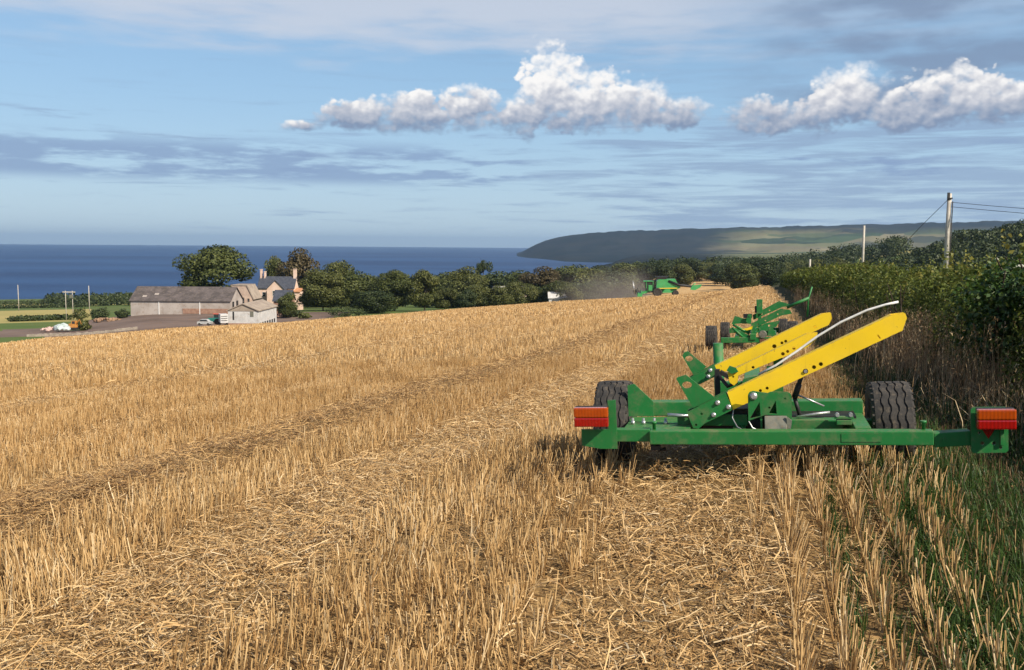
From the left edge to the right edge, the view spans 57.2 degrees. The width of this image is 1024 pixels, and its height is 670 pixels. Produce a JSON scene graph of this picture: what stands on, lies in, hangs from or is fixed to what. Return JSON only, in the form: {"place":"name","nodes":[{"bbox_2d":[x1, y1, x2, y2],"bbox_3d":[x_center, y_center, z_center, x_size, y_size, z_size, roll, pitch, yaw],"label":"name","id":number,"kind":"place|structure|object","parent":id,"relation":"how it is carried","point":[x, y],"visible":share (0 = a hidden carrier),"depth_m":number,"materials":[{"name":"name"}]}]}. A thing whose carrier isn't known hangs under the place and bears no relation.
{"place":"outdoors","nodes":[
{"label":"outdoors","id":0,"kind":"place"},
{"bbox_2d":[0,312,349,337],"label":"farmyard","id":1,"kind":"structure","parent":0,"point":[151,322],"depth_m":241.26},
{"bbox_2d":[41,326,54,331],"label":"rubble heap","id":2,"kind":"object","parent":1,"relation":"on","point":[47,329],"visible":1,"depth_m":225.14,"materials":[{"name":"beige stone"}]},
{"bbox_2d":[53,323,70,331],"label":"sheeted heap","id":3,"kind":"object","parent":1,"relation":"on","point":[61,327],"visible":1,"depth_m":224.89,"materials":[{"name":"plastic"}]},
{"bbox_2d":[69,319,81,329],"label":"excavator","id":4,"kind":"object","parent":1,"relation":"on","point":[73,325],"visible":1,"depth_m":226.31,"materials":[{"name":"orange paint"}]},
{"bbox_2d":[26,327,137,336],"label":"stone wall","id":5,"kind":"structure","parent":1,"relation":"on","point":[77,333],"depth_m":210.64,"materials":[{"name":"grey stone"}]},
{"bbox_2d":[77,318,91,330],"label":"bush","id":6,"kind":"object","parent":1,"relation":"on","point":[85,325],"visible":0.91,"depth_m":228.22,"materials":[{"name":"green plant"}]},
{"bbox_2d":[89,307,109,319],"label":"bush","id":7,"kind":"object","parent":1,"relation":"on","point":[101,312],"visible":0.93,"depth_m":284.99,"materials":[{"name":"green plant"}]},
{"bbox_2d":[93,317,120,322],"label":"soil mound","id":8,"kind":"object","parent":1,"relation":"on","point":[107,319],"visible":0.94,"depth_m":261.70,"materials":[{"name":"brown soil"}]},
{"bbox_2d":[114,309,129,317],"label":"bush","id":9,"kind":"object","parent":1,"relation":"on","point":[122,313],"visible":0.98,"depth_m":269.83,"materials":[{"name":"green plant"}]},
{"bbox_2d":[129,286,243,315],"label":"barn","id":10,"kind":"structure","parent":1,"relation":"on","point":[148,300],"depth_m":275.73,"materials":[{"name":"grey brick"}]},
{"bbox_2d":[197,319,212,324],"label":"parked car","id":11,"kind":"object","parent":1,"relation":"on","point":[204,321],"visible":0.99,"depth_m":216.76,"materials":[{"name":"white paint"}]},
{"bbox_2d":[208,313,221,324],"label":"tractor","id":12,"kind":"object","parent":1,"relation":"on","point":[215,319],"visible":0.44,"depth_m":219.12,"materials":[{"name":"teal paint"}]},
{"bbox_2d":[219,313,227,324],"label":"livestock trailer","id":13,"kind":"object","parent":1,"relation":"on","point":[223,317],"visible":0.89,"depth_m":215.40,"materials":[{"name":"white metal"}]},
{"bbox_2d":[230,284,261,302],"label":"stone byre","id":14,"kind":"structure","parent":1,"relation":"on","point":[249,292],"depth_m":291.33,"materials":[{"name":"beige stone"}]},
{"bbox_2d":[226,299,277,324],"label":"white shed","id":15,"kind":"structure","parent":1,"relation":"on","point":[259,311],"depth_m":219.74,"materials":[{"name":"paint"}]},
{"bbox_2d":[272,290,295,316],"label":"brick outhouse","id":16,"kind":"structure","parent":1,"relation":"on","point":[278,294],"depth_m":263.73,"materials":[{"name":"stone"}]},
{"bbox_2d":[276,292,298,317],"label":"broadleaf tree","id":17,"kind":"object","parent":1,"relation":"on","point":[287,306],"visible":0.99,"depth_m":255.03,"materials":[{"name":"green plant"}]},
{"bbox_2d":[282,311,302,316],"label":"bush","id":18,"kind":"object","parent":1,"relation":"on","point":[295,313],"visible":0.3,"depth_m":261.72,"materials":[{"name":"green plant"}]},
{"bbox_2d":[298,312,311,318],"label":"bush","id":19,"kind":"object","parent":1,"relation":"on","point":[303,315],"visible":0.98,"depth_m":254.93,"materials":[{"name":"green plant"}]},
{"bbox_2d":[0,244,609,299],"bbox_3d":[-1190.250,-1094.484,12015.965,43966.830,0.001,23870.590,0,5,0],"label":"sea","id":20,"kind":"structure","parent":0,"point":[34,271],"depth_m":3083.28,"materials":[{"name":"liquid"}]},
{"bbox_2d":[0,251,910,322],"bbox_3d":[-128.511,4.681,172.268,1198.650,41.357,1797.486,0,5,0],"label":"ripe field","id":21,"kind":"structure","parent":0,"point":[4,314],"depth_m":381.01,"materials":[{"name":"beige plant"}]},
{"bbox_2d":[62,291,74,319],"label":"power support","id":22,"kind":"object","parent":21,"relation":"on","point":[71,296],"visible":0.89,"depth_m":300.19,"materials":[{"name":"grey wood"}]},
{"bbox_2d":[70,308,88,319],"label":"bush","id":23,"kind":"object","parent":21,"relation":"on","point":[77,314],"visible":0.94,"depth_m":299.99,"materials":[{"name":"green plant"}]},
{"bbox_2d":[37,291,133,305],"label":"shore wood","id":24,"kind":"object","parent":21,"relation":"on","point":[105,299],"visible":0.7,"depth_m":577.82,"materials":[{"name":"green plant"}]},
{"bbox_2d":[0,243,1022,342],"bbox_3d":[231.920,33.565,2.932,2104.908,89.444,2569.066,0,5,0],"label":"pasture","id":25,"kind":"structure","parent":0,"point":[112,309],"depth_m":315.13,"materials":[{"name":"green plant"}]},
{"bbox_2d":[0,300,90,321],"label":"field hedges","id":26,"kind":"object","parent":25,"relation":"on","point":[35,304],"visible":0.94,"depth_m":513.58,"materials":[{"name":"green plant"}]},
{"bbox_2d":[172,244,257,286],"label":"broadleaf tree","id":27,"kind":"object","parent":25,"relation":"on","point":[206,265],"visible":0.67,"depth_m":305.32,"materials":[{"name":"green plant"}]},
{"bbox_2d":[264,255,282,275],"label":"broadleaf tree","id":28,"kind":"object","parent":25,"relation":"on","point":[270,266],"visible":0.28,"depth_m":396.61,"materials":[{"name":"green plant"}]},
{"bbox_2d":[257,269,302,309],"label":"farmhouse","id":29,"kind":"object","parent":25,"relation":"on","point":[267,286],"visible":0.52,"depth_m":332.44,"materials":[{"name":"stone"}]},
{"bbox_2d":[275,247,319,292],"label":"broadleaf tree","id":30,"kind":"object","parent":25,"relation":"on","point":[301,262],"visible":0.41,"depth_m":386.84,"materials":[{"name":"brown plant"}]},
{"bbox_2d":[296,268,351,310],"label":"broadleaf tree","id":31,"kind":"object","parent":25,"relation":"on","point":[320,288],"visible":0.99,"depth_m":300.35,"materials":[{"name":"green plant"}]},
{"bbox_2d":[320,260,354,308],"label":"broadleaf tree","id":32,"kind":"object","parent":25,"relation":"on","point":[339,268],"visible":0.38,"depth_m":346.98,"materials":[{"name":"green plant"}]},
{"bbox_2d":[324,305,366,316],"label":"bush","id":33,"kind":"object","parent":25,"relation":"on","point":[344,314],"visible":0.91,"depth_m":261.61,"materials":[{"name":"green plant"}]},
{"bbox_2d":[341,270,379,308],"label":"broadleaf tree","id":34,"kind":"object","parent":25,"relation":"on","point":[357,282],"visible":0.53,"depth_m":305.97,"materials":[{"name":"green plant"}]},
{"bbox_2d":[350,290,397,312],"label":"broadleaf tree","id":35,"kind":"object","parent":25,"relation":"on","point":[369,301],"visible":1,"depth_m":282.00,"materials":[{"name":"green plant"}]},
{"bbox_2d":[367,269,413,310],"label":"broadleaf tree","id":36,"kind":"object","parent":25,"relation":"on","point":[395,281],"visible":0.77,"depth_m":297.28,"materials":[{"name":"green plant"}]},
{"bbox_2d":[406,269,439,310],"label":"broadleaf tree","id":37,"kind":"object","parent":25,"relation":"on","point":[424,283],"visible":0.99,"depth_m":295.90,"materials":[{"name":"green plant"}]},
{"bbox_2d":[430,271,455,306],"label":"broadleaf tree","id":38,"kind":"object","parent":25,"relation":"on","point":[442,279],"visible":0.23,"depth_m":394.46,"materials":[{"name":"green plant"}]},
{"bbox_2d":[432,287,460,308],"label":"broadleaf tree","id":39,"kind":"object","parent":25,"relation":"on","point":[446,296],"visible":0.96,"depth_m":334.81,"materials":[{"name":"green plant"}]},
{"bbox_2d":[453,289,477,307],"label":"broadleaf tree","id":40,"kind":"object","parent":25,"relation":"on","point":[465,300],"visible":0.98,"depth_m":332.37,"materials":[{"name":"green plant"}]},
{"bbox_2d":[442,266,490,297],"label":"broadleaf tree","id":41,"kind":"object","parent":25,"relation":"on","point":[462,279],"visible":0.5,"depth_m":376.36,"materials":[{"name":"green plant"}]},
{"bbox_2d":[466,283,488,306],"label":"broadleaf tree","id":42,"kind":"object","parent":25,"relation":"on","point":[476,288],"visible":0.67,"depth_m":339.55,"materials":[{"name":"green plant"}]},
{"bbox_2d":[473,291,493,306],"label":"broadleaf tree","id":43,"kind":"object","parent":25,"relation":"on","point":[485,300],"visible":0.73,"depth_m":339.01,"materials":[{"name":"green plant"}]},
{"bbox_2d":[476,258,492,274],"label":"pine tree","id":44,"kind":"object","parent":25,"relation":"on","point":[482,266],"visible":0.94,"depth_m":427.63,"materials":[{"name":"green plant"}]},
{"bbox_2d":[482,285,514,305],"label":"broadleaf tree","id":45,"kind":"object","parent":25,"relation":"on","point":[498,296],"visible":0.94,"depth_m":338.85,"materials":[{"name":"green plant"}]},
{"bbox_2d":[485,271,513,295],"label":"broadleaf tree","id":46,"kind":"object","parent":25,"relation":"on","point":[496,278],"visible":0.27,"depth_m":395.75,"materials":[{"name":"green plant"}]},
{"bbox_2d":[502,280,529,304],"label":"broadleaf tree","id":47,"kind":"object","parent":25,"relation":"on","point":[517,291],"visible":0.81,"depth_m":349.36,"materials":[{"name":"green plant"}]},
{"bbox_2d":[503,270,543,286],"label":"broadleaf tree","id":48,"kind":"object","parent":25,"relation":"on","point":[516,274],"visible":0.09,"depth_m":427.12,"materials":[{"name":"green plant"}]},
{"bbox_2d":[522,283,541,302],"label":"broadleaf tree","id":49,"kind":"object","parent":25,"relation":"on","point":[532,294],"visible":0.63,"depth_m":353.71,"materials":[{"name":"green plant"}]},
{"bbox_2d":[535,285,548,302],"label":"broadleaf tree","id":50,"kind":"object","parent":25,"relation":"on","point":[542,296],"visible":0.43,"depth_m":354.61,"materials":[{"name":"green plant"}]},
{"bbox_2d":[518,266,569,286],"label":"broadleaf tree","id":51,"kind":"object","parent":25,"relation":"on","point":[541,277],"visible":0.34,"depth_m":414.84,"materials":[{"name":"green plant"}]},
{"bbox_2d":[547,287,567,301],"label":"white bungalow","id":52,"kind":"object","parent":25,"relation":"on","point":[551,296],"visible":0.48,"depth_m":345.65,"materials":[{"name":"paint"}]},
{"bbox_2d":[543,280,577,301],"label":"broadleaf tree","id":53,"kind":"object","parent":25,"relation":"on","point":[556,286],"visible":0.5,"depth_m":348.66,"materials":[{"name":"green plant"}]},
{"bbox_2d":[546,266,589,282],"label":"broadleaf tree","id":54,"kind":"object","parent":25,"relation":"on","point":[565,274],"visible":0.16,"depth_m":446.88,"materials":[{"name":"green plant"}]},
{"bbox_2d":[559,285,583,300],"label":"broadleaf tree","id":55,"kind":"object","parent":25,"relation":"on","point":[572,293],"visible":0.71,"depth_m":338.45,"materials":[{"name":"green plant"}]},
{"bbox_2d":[565,264,605,285],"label":"broadleaf tree","id":56,"kind":"object","parent":25,"relation":"on","point":[595,274],"visible":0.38,"depth_m":454.12,"materials":[{"name":"green plant"}]},
{"bbox_2d":[574,283,597,299],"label":"broadleaf tree","id":57,"kind":"object","parent":25,"relation":"on","point":[584,288],"visible":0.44,"depth_m":343.46,"materials":[{"name":"green plant"}]},
{"bbox_2d":[584,280,609,298],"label":"broadleaf tree","id":58,"kind":"object","parent":25,"relation":"on","point":[599,290],"visible":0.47,"depth_m":350.44,"materials":[{"name":"green plant"}]},
{"bbox_2d":[588,265,625,281],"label":"broadleaf tree","id":59,"kind":"object","parent":25,"relation":"on","point":[612,275],"visible":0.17,"depth_m":466.49,"materials":[{"name":"green plant"}]},
{"bbox_2d":[603,284,615,297],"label":"broadleaf tree","id":60,"kind":"object","parent":25,"relation":"on","point":[610,289],"visible":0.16,"depth_m":356.02,"materials":[{"name":"green plant"}]},
{"bbox_2d":[307,235,913,307],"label":"wood","id":61,"kind":"object","parent":25,"relation":"on","point":[849,253],"visible":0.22,"depth_m":671.50,"materials":[{"name":"green plant"}]},
{"bbox_2d":[608,277,638,297],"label":"broadleaf tree","id":62,"kind":"object","parent":25,"relation":"on","point":[624,289],"visible":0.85,"depth_m":346.20,"materials":[{"name":"green plant"}]},
{"bbox_2d":[650,261,676,293],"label":"broadleaf tree","id":63,"kind":"object","parent":25,"relation":"on","point":[662,270],"visible":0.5,"depth_m":418.91,"materials":[{"name":"green plant"}]},
{"bbox_2d":[756,257,788,285],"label":"broadleaf tree","id":64,"kind":"object","parent":25,"relation":"on","point":[772,268],"visible":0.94,"depth_m":412.44,"materials":[{"name":"green plant"}]},
{"bbox_2d":[774,262,793,274],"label":"broadleaf tree","id":65,"kind":"object","parent":25,"relation":"on","point":[790,267],"visible":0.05,"depth_m":441.01,"materials":[{"name":"green plant"}]},
{"bbox_2d":[788,263,805,269],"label":"broadleaf tree","id":66,"kind":"object","parent":25,"relation":"on","point":[796,266],"visible":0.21,"depth_m":568.01,"materials":[{"name":"green plant"}]},
{"bbox_2d":[788,259,808,270],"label":"broadleaf tree","id":67,"kind":"object","parent":25,"relation":"on","point":[800,262],"visible":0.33,"depth_m":572.10,"materials":[{"name":"green plant"}]},
{"bbox_2d":[806,259,825,266],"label":"broadleaf tree","id":68,"kind":"object","parent":25,"relation":"on","point":[814,263],"visible":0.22,"depth_m":519.04,"materials":[{"name":"green plant"}]},
{"bbox_2d":[816,258,835,266],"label":"broadleaf tree","id":69,"kind":"object","parent":25,"relation":"on","point":[829,261],"visible":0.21,"depth_m":520.04,"materials":[{"name":"green plant"}]},
{"bbox_2d":[832,257,850,264],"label":"broadleaf tree","id":70,"kind":"object","parent":25,"relation":"on","point":[839,260],"visible":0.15,"depth_m":532.66,"materials":[{"name":"green plant"}]},
{"bbox_2d":[861,226,864,261],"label":"utility pole","id":71,"kind":"object","parent":25,"relation":"on","point":[863,245],"visible":0.6,"depth_m":111.36,"materials":[{"name":"grey wood"}]},
{"bbox_2d":[771,284,1023,669],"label":"grass verge","id":72,"kind":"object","parent":25,"relation":"on","point":[782,291],"depth_m":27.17,"materials":[{"name":"plant"}]},
{"bbox_2d":[779,228,1023,411],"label":"hedge","id":73,"kind":"object","parent":72,"relation":"on","point":[932,290],"visible":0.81,"depth_m":17.39,"materials":[{"name":"green plant"}]},
{"bbox_2d":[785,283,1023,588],"bbox_3d":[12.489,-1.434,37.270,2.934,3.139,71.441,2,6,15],"label":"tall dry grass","id":74,"kind":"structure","parent":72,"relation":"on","point":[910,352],"depth_m":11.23,"materials":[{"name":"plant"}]},
{"bbox_2d":[948,252,1023,365],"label":"bush","id":75,"kind":"object","parent":72,"relation":"on","point":[1007,299],"visible":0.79,"depth_m":10.32,"materials":[{"name":"green plant"}]},
{"bbox_2d":[889,193,952,268],"bbox_3d":[24.935,-5.727,60.781,6.322,6.834,0.385,3,6,22],"label":"utility pole","id":76,"kind":"object","parent":25,"relation":"on","point":[949,215],"visible":0.68,"depth_m":59.50,"materials":[{"name":"wood"}]},
{"bbox_2d":[953,202,1023,212],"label":"overhead cable","id":77,"kind":"object","parent":76,"relation":"attached to","point":[988,205],"visible":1,"depth_m":57.75,"materials":[{"name":"black metal"}]},
{"bbox_2d":[0,278,1023,669],"bbox_3d":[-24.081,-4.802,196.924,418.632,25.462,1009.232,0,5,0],"label":"stubble field","id":78,"kind":"structure","parent":0,"point":[544,588],"depth_m":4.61,"materials":[{"name":"beige plant"}]},
{"bbox_2d":[0,288,1023,669],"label":"loose straw","id":79,"kind":"object","parent":78,"relation":"on","point":[42,492],"visible":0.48,"depth_m":5.27,"materials":[{"name":"beige plant"}]},
{"bbox_2d":[611,262,637,279],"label":"broadleaf tree","id":80,"kind":"object","parent":78,"relation":"on","point":[628,270],"visible":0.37,"depth_m":495.14,"materials":[{"name":"green plant"}]},
{"bbox_2d":[634,262,646,272],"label":"broadleaf tree","id":81,"kind":"object","parent":78,"relation":"on","point":[639,265],"visible":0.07,"depth_m":588.90,"materials":[{"name":"green plant"}]},
{"bbox_2d":[635,263,657,289],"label":"broadleaf tree","id":82,"kind":"object","parent":78,"relation":"on","point":[643,274],"visible":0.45,"depth_m":446.19,"materials":[{"name":"green plant"}]},
{"bbox_2d":[633,276,701,296],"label":"combine harvester","id":83,"kind":"object","parent":78,"relation":"on","point":[664,284],"visible":0.94,"depth_m":180.50,"materials":[{"name":"metal"}]},
{"bbox_2d":[672,263,696,284],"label":"broadleaf tree","id":84,"kind":"object","parent":78,"relation":"on","point":[685,271],"visible":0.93,"depth_m":499.92,"materials":[{"name":"green plant"}]},
{"bbox_2d":[675,257,709,279],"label":"broadleaf tree","id":85,"kind":"object","parent":78,"relation":"on","point":[694,265],"visible":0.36,"depth_m":581.37,"materials":[{"name":"green plant"}]},
{"bbox_2d":[692,262,710,281],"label":"broadleaf tree","id":86,"kind":"object","parent":78,"relation":"on","point":[701,275],"visible":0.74,"depth_m":582.58,"materials":[{"name":"green plant"}]},
{"bbox_2d":[705,262,715,279],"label":"broadleaf tree","id":87,"kind":"object","parent":78,"relation":"on","point":[710,264],"visible":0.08,"depth_m":594.48,"materials":[{"name":"green plant"}]},
{"bbox_2d":[706,264,722,278],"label":"broadleaf tree","id":88,"kind":"object","parent":78,"relation":"on","point":[713,267],"visible":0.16,"depth_m":545.93,"materials":[{"name":"green plant"}]},
{"bbox_2d":[709,263,732,285],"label":"broadleaf tree","id":89,"kind":"object","parent":78,"relation":"on","point":[718,276],"visible":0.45,"depth_m":508.10,"materials":[{"name":"green plant"}]},
{"bbox_2d":[723,261,743,288],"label":"broadleaf tree","id":90,"kind":"object","parent":78,"relation":"on","point":[731,280],"visible":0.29,"depth_m":433.61,"materials":[{"name":"green plant"}]},
{"bbox_2d":[730,263,761,287],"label":"broadleaf tree","id":91,"kind":"object","parent":78,"relation":"on","point":[746,273],"visible":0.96,"depth_m":405.15,"materials":[{"name":"green plant"}]},
{"bbox_2d":[738,256,767,285],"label":"broadleaf tree","id":92,"kind":"object","parent":78,"relation":"on","point":[753,261],"visible":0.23,"depth_m":445.08,"materials":[{"name":"green plant"}]},
{"bbox_2d":[705,287,812,351],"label":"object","id":93,"kind":"object","parent":78,"relation":"on","point":[763,331],"visible":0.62,"depth_m":22.80,"materials":[{"name":"green paint"}]},
{"bbox_2d":[574,301,1016,462],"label":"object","id":94,"kind":"object","parent":78,"relation":"on","point":[754,407],"visible":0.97,"depth_m":5.90,"materials":[{"name":"green paint"}]},
{"bbox_2d":[0,0,1023,247],"label":"sky","id":95,"kind":"structure","parent":0,"point":[340,123],"materials":[{"name":"blue"}]},
{"bbox_2d":[517,221,1023,268],"bbox_3d":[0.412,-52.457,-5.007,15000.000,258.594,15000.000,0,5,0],"label":"hills","id":96,"kind":"structure","parent":0,"point":[619,247],"depth_m":4585.15,"materials":[{"name":"green plant"}]},
{"bbox_2d":[865,219,1023,271],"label":"hillside wood","id":97,"kind":"object","parent":96,"relation":"on","point":[977,244],"visible":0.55,"depth_m":396.39,"materials":[{"name":"green plant"}]}
]}

